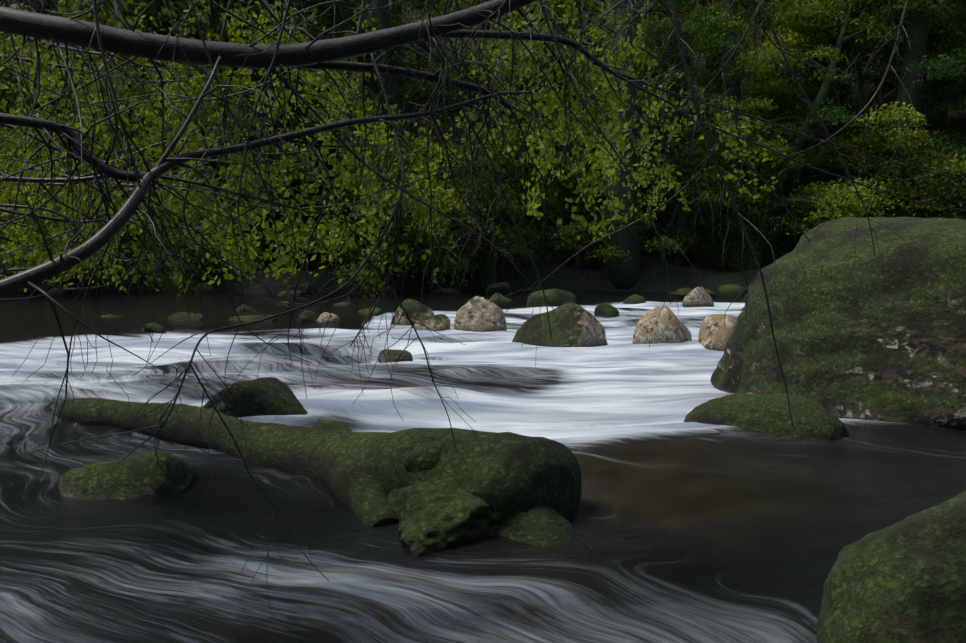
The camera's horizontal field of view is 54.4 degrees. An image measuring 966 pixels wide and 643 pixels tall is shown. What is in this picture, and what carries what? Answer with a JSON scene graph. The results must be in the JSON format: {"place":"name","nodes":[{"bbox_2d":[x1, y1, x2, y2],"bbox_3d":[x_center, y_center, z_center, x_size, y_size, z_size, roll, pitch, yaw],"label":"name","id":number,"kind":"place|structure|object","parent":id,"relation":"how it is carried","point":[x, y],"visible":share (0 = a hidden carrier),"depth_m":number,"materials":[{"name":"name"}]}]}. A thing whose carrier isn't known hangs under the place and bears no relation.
{"place":"outdoors","nodes":[
{"label":"outdoors","id":0,"kind":"place"},
{"bbox_2d":[0,290,965,642],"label":"water","id":1,"kind":"structure","parent":0,"point":[690,532],"depth_m":3.91,"materials":[{"name":"grey liquid"}]},
{"bbox_2d":[48,287,68,294],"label":"bank rock","id":2,"kind":"object","parent":1,"relation":"in","point":[60,288],"visible":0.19,"depth_m":19.92,"materials":[{"name":"green stone"}]},
{"bbox_2d":[98,314,121,316],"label":"rock","id":3,"kind":"object","parent":1,"relation":"in","point":[109,315],"visible":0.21,"depth_m":13.37,"materials":[{"name":"green stone"}]},
{"bbox_2d":[141,323,165,332],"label":"rock","id":4,"kind":"object","parent":1,"relation":"in","point":[155,327],"visible":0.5,"depth_m":11.51,"materials":[{"name":"green stone"}]},
{"bbox_2d":[195,282,216,293],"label":"bank rock","id":5,"kind":"object","parent":1,"relation":"on","point":[205,291],"visible":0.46,"depth_m":19.90,"materials":[{"name":"green stone"}]},
{"bbox_2d":[229,315,278,321],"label":"rock","id":6,"kind":"object","parent":1,"relation":"in","point":[250,318],"visible":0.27,"depth_m":12.71,"materials":[{"name":"green stone"}]},
{"bbox_2d":[297,282,316,293],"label":"bank rock","id":7,"kind":"object","parent":1,"relation":"on","point":[301,287],"visible":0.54,"depth_m":20.14,"materials":[{"name":"green stone"}]},
{"bbox_2d":[56,398,581,525],"bbox_3d":[-1.116,0.569,4.689,3.725,0.459,0.553,4,6,42],"label":"mossy log","id":8,"kind":"object","parent":1,"relation":"on","point":[510,476],"visible":0.62,"depth_m":3.74,"materials":[{"name":"green plant"}]},
{"bbox_2d":[403,442,444,472],"bbox_3d":[-0.162,0.577,3.655,0.293,0.228,0.235,0,5,-1],"label":"log knob","id":9,"kind":"object","parent":8,"relation":"attached to","point":[422,457],"visible":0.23,"depth_m":3.57,"materials":[{"name":"green plant"}]},
{"bbox_2d":[334,302,352,305],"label":"rock","id":10,"kind":"object","parent":1,"relation":"in","point":[343,304],"visible":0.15,"depth_m":15.97,"materials":[{"name":"green stone"}]},
{"bbox_2d":[313,420,398,526],"bbox_3d":[-0.573,0.671,3.992,0.248,0.299,1.232,-1,5,-17],"label":"log stub","id":11,"kind":"object","parent":1,"relation":"in","point":[351,480],"visible":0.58,"depth_m":3.73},
{"bbox_2d":[348,283,374,295],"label":"bank rock","id":12,"kind":"object","parent":1,"relation":"on","point":[363,291],"visible":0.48,"depth_m":19.44,"materials":[{"name":"green stone"}]},
{"bbox_2d":[378,349,412,362],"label":"rock","id":13,"kind":"object","parent":1,"relation":"in","point":[406,355],"visible":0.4,"depth_m":8.80,"materials":[{"name":"green stone"}]},
{"bbox_2d":[390,299,433,325],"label":"rock","id":14,"kind":"object","parent":1,"relation":"in","point":[412,307],"visible":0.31,"depth_m":12.54,"materials":[{"name":"green stone"}]},
{"bbox_2d":[415,314,450,330],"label":"rock","id":15,"kind":"object","parent":1,"relation":"in","point":[439,322],"visible":0.31,"depth_m":11.52,"materials":[{"name":"stone"}]},
{"bbox_2d":[387,475,499,555],"bbox_3d":[-0.020,0.762,3.660,0.649,0.460,1.070,4,6,42],"label":"rock","id":16,"kind":"object","parent":1,"relation":"in","point":[438,513],"visible":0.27,"depth_m":3.28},
{"bbox_2d":[432,288,457,293],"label":"bank rock","id":17,"kind":"object","parent":1,"relation":"on","point":[448,290],"visible":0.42,"depth_m":19.94,"materials":[{"name":"green stone"}]},
{"bbox_2d":[485,282,511,293],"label":"bank rock","id":18,"kind":"object","parent":1,"relation":"in","point":[504,287],"visible":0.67,"depth_m":19.92,"materials":[{"name":"green stone"}]},
{"bbox_2d":[497,503,573,546],"bbox_3d":[0.132,0.823,3.394,0.419,0.363,0.383,0,5,-1],"label":"rock","id":19,"kind":"object","parent":1,"relation":"in","point":[540,525],"visible":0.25,"depth_m":3.30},
{"bbox_2d":[594,303,618,317],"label":"rock","id":20,"kind":"object","parent":1,"relation":"in","point":[606,310],"visible":0.52,"depth_m":14.31,"materials":[{"name":"green stone"}]},
{"bbox_2d":[670,292,687,297],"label":"bank rock","id":21,"kind":"object","parent":1,"relation":"on","point":[679,294],"visible":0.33,"depth_m":19.15,"materials":[{"name":"green stone"}]},
{"bbox_2d":[676,288,692,293],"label":"bank rock","id":22,"kind":"object","parent":1,"relation":"in","point":[686,290],"visible":0.25,"depth_m":19.65,"materials":[{"name":"green stone"}]},
{"bbox_2d":[682,286,713,306],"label":"rock","id":23,"kind":"object","parent":1,"relation":"in","point":[698,297],"visible":0.33,"depth_m":16.80,"materials":[{"name":"beige stone"}]},
{"bbox_2d":[705,289,715,296],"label":"bank rock","id":24,"kind":"object","parent":1,"relation":"in","point":[710,293],"visible":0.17,"depth_m":19.54,"materials":[{"name":"green stone"}]},
{"bbox_2d":[716,284,746,293],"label":"bank rock","id":25,"kind":"object","parent":1,"relation":"in","point":[730,289],"visible":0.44,"depth_m":20.35,"materials":[{"name":"green stone"}]},
{"bbox_2d":[0,0,965,621],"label":"tree branches","id":26,"kind":"object","parent":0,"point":[202,52],"visible":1,"depth_m":2.70,"materials":[{"name":"black wood"}]},
{"bbox_2d":[0,0,786,341],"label":"hanging foliage","id":27,"kind":"object","parent":26,"relation":"hanging from","point":[52,228],"visible":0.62,"depth_m":4.28,"materials":[{"name":"green plant"}]},
{"bbox_2d":[0,0,965,293],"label":"terrain","id":28,"kind":"structure","parent":0,"point":[652,274],"depth_m":21.96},
{"bbox_2d":[0,37,31,105],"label":"tree","id":29,"kind":"object","parent":28,"relation":"on","point":[15,85],"visible":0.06,"depth_m":34.43,"materials":[{"name":"green plant"}]},
{"bbox_2d":[0,0,74,160],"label":"tree","id":30,"kind":"object","parent":28,"relation":"on","point":[20,1],"depth_m":23.50,"materials":[{"name":"green plant"}]},
{"bbox_2d":[0,129,138,259],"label":"shrub","id":31,"kind":"object","parent":28,"relation":"on","point":[85,146],"depth_m":21.82,"materials":[{"name":"green plant"}]},
{"bbox_2d":[0,34,156,274],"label":"tree","id":32,"kind":"object","parent":28,"relation":"on","point":[97,134],"visible":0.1,"depth_m":19.94,"materials":[{"name":"green plant"}]},
{"bbox_2d":[14,191,154,282],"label":"shrub","id":33,"kind":"object","parent":28,"relation":"on","point":[77,280],"visible":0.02,"depth_m":21.95,"materials":[{"name":"green plant"}]},
{"bbox_2d":[0,0,223,207],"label":"tree","id":34,"kind":"object","parent":28,"relation":"on","point":[78,58],"visible":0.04,"depth_m":24.69,"materials":[{"name":"green plant"}]},
{"bbox_2d":[0,0,254,145],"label":"tree","id":35,"kind":"object","parent":28,"relation":"on","point":[98,55],"visible":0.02,"depth_m":30.80,"materials":[{"name":"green plant"}]},
{"bbox_2d":[0,0,340,260],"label":"tree","id":36,"kind":"object","parent":28,"relation":"on","point":[159,65],"visible":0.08,"depth_m":24.72,"materials":[{"name":"green plant"}]},
{"bbox_2d":[11,0,335,281],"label":"tree","id":37,"kind":"object","parent":28,"relation":"on","point":[158,27],"visible":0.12,"depth_m":22.40,"materials":[{"name":"green plant"}]},
{"bbox_2d":[87,151,274,270],"bbox_3d":[-7.560,-2.408,22.963,4.689,3.456,4.341,3,6,37],"label":"shrub","id":38,"kind":"object","parent":28,"relation":"on","point":[132,239],"visible":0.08,"depth_m":22.85,"materials":[{"name":"green plant"}]},
{"bbox_2d":[119,190,269,293],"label":"shrub","id":39,"kind":"object","parent":28,"relation":"on","point":[174,282],"visible":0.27,"depth_m":20.54,"materials":[{"name":"green plant"}]},
{"bbox_2d":[149,12,255,41],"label":"tree","id":40,"kind":"object","parent":28,"relation":"on","point":[213,29],"visible":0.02,"depth_m":40.09,"materials":[{"name":"green plant"}]},
{"bbox_2d":[82,0,385,267],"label":"tree","id":41,"kind":"object","parent":28,"relation":"on","point":[263,246],"visible":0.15,"depth_m":21.46,"materials":[{"name":"green plant"}]},
{"bbox_2d":[168,144,340,265],"bbox_3d":[-5.652,-2.690,22.773,4.322,3.875,4.335,1,5,17],"label":"shrub","id":42,"kind":"object","parent":28,"relation":"on","point":[269,222],"visible":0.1,"depth_m":22.66,"materials":[{"name":"green plant"}]},
{"bbox_2d":[233,0,282,143],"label":"tree","id":43,"kind":"object","parent":28,"relation":"on","point":[250,139],"depth_m":31.34,"materials":[{"name":"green plant"}]},
{"bbox_2d":[237,165,376,269],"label":"shrub","id":44,"kind":"object","parent":28,"relation":"on","point":[309,257],"visible":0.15,"depth_m":22.72,"materials":[{"name":"green plant"}]},
{"bbox_2d":[150,0,528,258],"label":"tree","id":45,"kind":"object","parent":28,"relation":"on","point":[295,124],"visible":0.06,"depth_m":23.07,"materials":[{"name":"green plant"}]},
{"bbox_2d":[133,0,572,254],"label":"tree","id":46,"kind":"object","parent":28,"relation":"on","point":[322,23],"visible":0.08,"depth_m":22.34,"materials":[{"name":"green plant"}]},
{"bbox_2d":[283,132,505,297],"bbox_3d":[-2.027,-2.307,20.437,4.937,3.893,4.836,-1,5,-9],"label":"shrub","id":47,"kind":"object","parent":28,"relation":"on","point":[426,239],"visible":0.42,"depth_m":20.03,"materials":[{"name":"green plant"}]},
{"bbox_2d":[333,135,522,277],"bbox_3d":[-1.475,-2.435,21.807,4.247,3.552,4.259,-2,5,-19],"label":"shrub","id":48,"kind":"object","parent":28,"relation":"on","point":[458,180],"visible":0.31,"depth_m":20.91,"materials":[{"name":"green plant"}]},
{"bbox_2d":[311,0,579,192],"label":"tree","id":49,"kind":"object","parent":28,"relation":"on","point":[405,123],"visible":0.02,"depth_m":28.81,"materials":[{"name":"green plant"}]},
{"bbox_2d":[318,0,641,289],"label":"tree","id":50,"kind":"object","parent":28,"relation":"on","point":[488,274],"visible":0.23,"depth_m":21.87,"materials":[{"name":"green plant"}]},
{"bbox_2d":[34,0,930,291],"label":"tree trunks","id":51,"kind":"object","parent":28,"relation":"on","point":[622,274],"visible":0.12,"depth_m":21.82,"materials":[{"name":"plant"}]},
{"bbox_2d":[421,167,569,272],"bbox_3d":[0.369,-2.125,21.930,3.327,2.760,3.449,5,-1,-24],"label":"shrub","id":52,"kind":"object","parent":28,"relation":"on","point":[515,237],"visible":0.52,"depth_m":21.55,"materials":[{"name":"green plant"}]},
{"bbox_2d":[406,8,600,78],"bbox_3d":[1.304,-14.176,37.949,9.936,11.286,8.072,-4,6,-44],"label":"tree","id":53,"kind":"object","parent":28,"relation":"on","point":[454,56],"visible":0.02,"depth_m":36.95,"materials":[{"name":"green plant"}]},
{"bbox_2d":[445,0,682,231],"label":"tree","id":54,"kind":"object","parent":28,"relation":"on","point":[638,158],"visible":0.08,"depth_m":26.84,"materials":[{"name":"green plant"}]},
{"bbox_2d":[435,0,737,179],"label":"tree","id":55,"kind":"object","parent":28,"relation":"on","point":[593,150],"visible":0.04,"depth_m":29.27,"materials":[{"name":"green plant"}]},
{"bbox_2d":[499,149,675,267],"bbox_3d":[2.393,-2.447,22.051,4.090,3.444,3.869,4,6,38],"label":"shrub","id":56,"kind":"object","parent":28,"relation":"on","point":[583,235],"visible":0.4,"depth_m":22.17,"materials":[{"name":"green plant"}]},
{"bbox_2d":[497,0,775,267],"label":"tree","id":57,"kind":"object","parent":28,"relation":"on","point":[658,20],"visible":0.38,"depth_m":22.42,"materials":[{"name":"green plant"}]},
{"bbox_2d":[474,0,844,265],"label":"tree","id":58,"kind":"object","parent":28,"relation":"on","point":[793,43],"visible":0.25,"depth_m":24.77,"materials":[{"name":"green plant"}]},
{"bbox_2d":[594,145,767,263],"bbox_3d":[4.472,-2.469,22.068,4.122,3.298,3.977,5,1,9],"label":"shrub","id":59,"kind":"object","parent":28,"relation":"on","point":[669,232],"visible":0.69,"depth_m":21.62,"materials":[{"name":"green plant"}]},
{"bbox_2d":[662,0,712,116],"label":"tree","id":60,"kind":"object","parent":28,"relation":"on","point":[666,94],"visible":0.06,"depth_m":33.81,"materials":[{"name":"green plant"}]},
{"bbox_2d":[699,5,721,142],"bbox_3d":[7.396,-12.702,29.143,10.825,14.426,11.715,3,6,36],"label":"tree","id":61,"kind":"object","parent":28,"relation":"on","point":[707,68],"visible":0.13,"depth_m":31.66,"materials":[{"name":"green plant"}]},
{"bbox_2d":[670,182,793,270],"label":"shrub","id":62,"kind":"object","parent":28,"relation":"on","point":[721,258],"visible":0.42,"depth_m":22.01,"materials":[{"name":"green plant"}]},
{"bbox_2d":[706,166,867,263],"bbox_3d":[7.154,-2.256,22.678,3.454,2.888,3.481,0,5,-1],"label":"shrub","id":63,"kind":"object","parent":28,"relation":"on","point":[784,244],"visible":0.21,"depth_m":21.80,"materials":[{"name":"green plant"}]},
{"bbox_2d":[694,0,895,70],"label":"tree","id":64,"kind":"object","parent":28,"relation":"on","point":[872,62],"visible":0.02,"depth_m":32.67,"materials":[{"name":"green plant"}]},
{"bbox_2d":[637,0,965,226],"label":"tree","id":65,"kind":"object","parent":28,"relation":"on","point":[857,90],"visible":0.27,"depth_m":22.78,"materials":[{"name":"green plant"}]},
{"bbox_2d":[644,0,965,256],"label":"tree","id":66,"kind":"object","parent":28,"relation":"on","point":[875,79],"visible":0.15,"depth_m":24.86,"materials":[{"name":"green plant"}]},
{"bbox_2d":[654,0,965,269],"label":"tree","id":67,"kind":"object","parent":28,"relation":"on","point":[873,31],"visible":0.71,"depth_m":21.55,"materials":[{"name":"green plant"}]},
{"bbox_2d":[696,0,965,137],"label":"tree","id":68,"kind":"object","parent":28,"relation":"on","point":[840,97],"visible":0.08,"depth_m":31.37,"materials":[{"name":"green plant"}]},
{"bbox_2d":[710,217,965,429],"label":"boulder","id":69,"kind":"object","parent":28,"relation":"on","point":[870,338],"visible":0.65,"depth_m":5.87,"materials":[{"name":"green stone"}]},
{"bbox_2d":[752,123,965,242],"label":"shrub","id":70,"kind":"object","parent":28,"relation":"on","point":[869,151],"visible":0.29,"depth_m":21.64,"materials":[{"name":"green plant"}]},
{"bbox_2d":[796,0,965,211],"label":"tree","id":71,"kind":"object","parent":28,"relation":"on","point":[934,125],"depth_m":27.04,"materials":[{"name":"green plant"}]},
{"bbox_2d":[814,120,965,219],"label":"shrub","id":72,"kind":"object","parent":28,"relation":"on","point":[941,150],"visible":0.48,"depth_m":20.88,"materials":[{"name":"green plant"}]},
{"bbox_2d":[816,491,965,642],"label":"corner rock","id":73,"kind":"object","parent":28,"relation":"on","point":[903,580],"visible":1,"depth_m":2.30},
{"bbox_2d":[821,0,965,146],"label":"tree","id":74,"kind":"object","parent":28,"relation":"on","point":[955,73],"visible":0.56,"depth_m":21.65,"materials":[{"name":"green plant"}]},
{"bbox_2d":[825,0,965,111],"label":"tree","id":75,"kind":"object","parent":28,"relation":"on","point":[900,53],"visible":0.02,"depth_m":31.72,"materials":[{"name":"green plant"}]},
{"bbox_2d":[851,1,965,97],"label":"tree","id":76,"kind":"object","parent":28,"relation":"on","point":[897,79],"depth_m":34.79,"materials":[{"name":"green plant"}]},
{"bbox_2d":[918,209,965,218],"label":"shrub","id":77,"kind":"object","parent":28,"relation":"on","point":[947,215],"visible":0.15,"depth_m":21.69,"materials":[{"name":"green plant"}]},
{"bbox_2d":[683,393,849,440],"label":"slab","id":78,"kind":"structure","parent":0,"point":[816,420],"depth_m":5.25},
{"label":"water","id":79,"kind":"structure","parent":0,"visible":0},
{"bbox_2d":[59,451,198,499],"bbox_3d":[-1.524,0.864,4.075,0.610,0.622,0.518,-1,5,-13],"label":"rock","id":80,"kind":"object","parent":79,"relation":"on","point":[111,479],"visible":0.33,"depth_m":3.92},
{"bbox_2d":[167,312,204,320],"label":"rock","id":81,"kind":"object","parent":79,"relation":"on","point":[182,316],"visible":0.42,"depth_m":12.77,"materials":[{"name":"green stone"}]},
{"bbox_2d":[236,304,254,311],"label":"rock","id":82,"kind":"object","parent":79,"relation":"on","point":[241,307],"visible":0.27,"depth_m":14.55,"materials":[{"name":"green stone"}]},
{"bbox_2d":[202,377,307,417],"bbox_3d":[-1.419,0.680,5.922,0.726,0.668,0.551,-1,5,-16],"label":"rock behind log","id":83,"kind":"object","parent":79,"relation":"on","point":[275,396],"visible":0.35,"depth_m":5.67,"materials":[{"name":"green stone"}]},
{"bbox_2d":[277,290,304,295],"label":"bank rock","id":84,"kind":"object","parent":79,"relation":"on","point":[302,293],"visible":0.29,"depth_m":19.29,"materials":[{"name":"green stone"}]},
{"bbox_2d":[296,310,320,322],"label":"rock","id":85,"kind":"object","parent":79,"relation":"on","point":[304,314],"visible":0.27,"depth_m":12.63,"materials":[{"name":"green stone"}]},
{"bbox_2d":[317,312,339,321],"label":"rock","id":86,"kind":"object","parent":79,"relation":"on","point":[324,316],"visible":0.25,"depth_m":12.65,"materials":[{"name":"beige stone"}]},
{"bbox_2d":[357,307,384,315],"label":"rock","id":87,"kind":"object","parent":79,"relation":"on","point":[377,311],"visible":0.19,"depth_m":14.02,"materials":[{"name":"green stone"}]},
{"bbox_2d":[454,296,506,331],"bbox_3d":[-0.025,0.221,11.659,0.619,1.080,0.448,2,5,24],"label":"rock","id":88,"kind":"object","parent":79,"relation":"on","point":[472,315],"visible":0.29,"depth_m":11.52,"materials":[{"name":"beige stone"}]},
{"bbox_2d":[489,293,511,301],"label":"rock","id":89,"kind":"object","parent":79,"relation":"on","point":[495,297],"visible":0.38,"depth_m":17.35,"materials":[{"name":"green stone"}]},
{"bbox_2d":[526,289,575,307],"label":"rock","id":90,"kind":"object","parent":79,"relation":"on","point":[557,297],"visible":0.4,"depth_m":15.55,"materials":[{"name":"green stone"}]},
{"bbox_2d":[512,303,607,346],"bbox_3d":[0.861,0.347,10.067,0.853,1.089,0.864,-4,6,-41],"label":"rock","id":91,"kind":"object","parent":79,"relation":"on","point":[574,325],"visible":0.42,"depth_m":9.88,"materials":[{"name":"green stone"}]},
{"bbox_2d":[622,294,645,303],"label":"rock","id":92,"kind":"object","parent":79,"relation":"on","point":[635,299],"visible":0.4,"depth_m":17.36,"materials":[{"name":"green stone"}]},
{"bbox_2d":[632,305,691,343],"bbox_3d":[1.871,0.364,9.841,0.575,1.082,0.514,2,5,21],"label":"rock","id":93,"kind":"object","parent":79,"relation":"on","point":[670,327],"visible":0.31,"depth_m":9.62,"materials":[{"name":"beige stone"}]},
{"bbox_2d":[698,314,736,350],"bbox_3d":[2.350,0.386,9.479,0.447,0.924,0.361,2,5,25],"label":"rock","id":94,"kind":"object","parent":79,"relation":"on","point":[716,331],"visible":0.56,"depth_m":9.41,"materials":[{"name":"beige stone"}]}
]}

